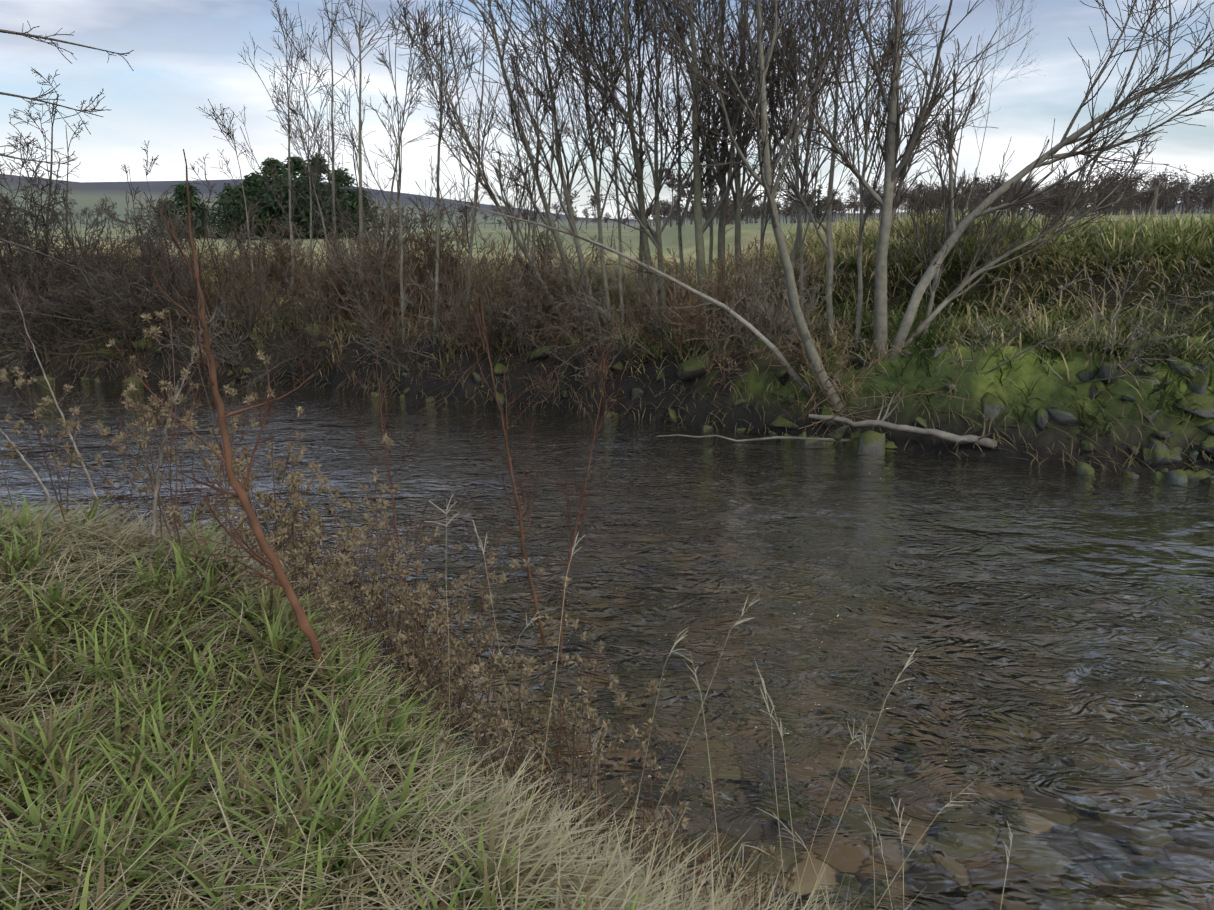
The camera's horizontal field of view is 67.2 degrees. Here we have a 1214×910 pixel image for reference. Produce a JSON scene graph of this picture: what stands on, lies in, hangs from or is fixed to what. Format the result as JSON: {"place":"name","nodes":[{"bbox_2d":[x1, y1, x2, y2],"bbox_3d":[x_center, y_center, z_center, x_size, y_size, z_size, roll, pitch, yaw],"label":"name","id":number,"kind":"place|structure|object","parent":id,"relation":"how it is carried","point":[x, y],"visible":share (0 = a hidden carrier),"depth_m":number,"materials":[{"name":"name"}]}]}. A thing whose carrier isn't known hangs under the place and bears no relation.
{"place":"outdoors","nodes":[
{"label":"outdoors","id":0,"kind":"place"},
{"bbox_2d":[0,376,1213,909],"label":"river water","id":1,"kind":"structure","parent":0,"point":[1052,700],"depth_m":6.61,"materials":[{"name":"grey liquid"}]},
{"bbox_2d":[0,174,1213,909],"bbox_3d":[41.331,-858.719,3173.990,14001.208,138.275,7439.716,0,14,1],"label":"terrain","id":2,"kind":"structure","parent":0,"point":[86,194],"depth_m":12.76,"materials":[{"name":"green plant"}]},
{"bbox_2d":[0,21,133,287],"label":"tree branches","id":3,"kind":"object","parent":2,"relation":"on","point":[25,34],"visible":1,"depth_m":5.92,"materials":[{"name":"plant"}]},
{"bbox_2d":[138,153,397,239],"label":"conifer tree","id":4,"kind":"object","parent":2,"relation":"on","point":[230,199],"depth_m":54.00,"materials":[{"name":"green plant"}]},
{"bbox_2d":[0,149,757,909],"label":"stems","id":5,"kind":"object","parent":2,"relation":"on","point":[304,625],"visible":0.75,"depth_m":3.56,"materials":[{"name":"brown plant"}]},
{"bbox_2d":[0,307,796,909],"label":"weed seed heads","id":6,"kind":"object","parent":2,"relation":"on","point":[410,641],"visible":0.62,"depth_m":3.65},
{"bbox_2d":[0,67,1213,436],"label":"bank shrubs","id":7,"kind":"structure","parent":2,"relation":"on","point":[116,309],"depth_m":15.60,"materials":[{"name":"brown plant"}]},
{"bbox_2d":[0,249,1213,860],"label":"riverbank rocks","id":8,"kind":"object","parent":2,"relation":"on","point":[864,441],"visible":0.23,"depth_m":11.26,"materials":[{"name":"grey stone"}]},
{"bbox_2d":[0,204,1213,909],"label":"grass","id":9,"kind":"structure","parent":2,"relation":"on","point":[78,842],"depth_m":2.73,"materials":[{"name":"green plant"}]},
{"bbox_2d":[424,495,1012,909],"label":"tall grass stalks","id":10,"kind":"object","parent":2,"relation":"on","point":[765,691],"depth_m":2.90,"materials":[{"name":"brown plant"}]},
{"bbox_2d":[1061,188,1213,221],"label":"wire fence posts","id":11,"kind":"object","parent":2,"relation":"on","point":[1155,202],"visible":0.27,"depth_m":26.05,"materials":[{"name":"wood"}]},
{"bbox_2d":[0,163,1213,231],"bbox_3d":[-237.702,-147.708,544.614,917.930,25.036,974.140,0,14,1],"label":"woodland tree","id":12,"kind":"object","parent":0,"point":[980,192],"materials":[{"name":"plant"}]},
{"bbox_2d":[0,0,1213,218],"label":"sky","id":13,"kind":"structure","parent":0,"point":[184,56],"materials":[{"name":"blue"}]}
]}

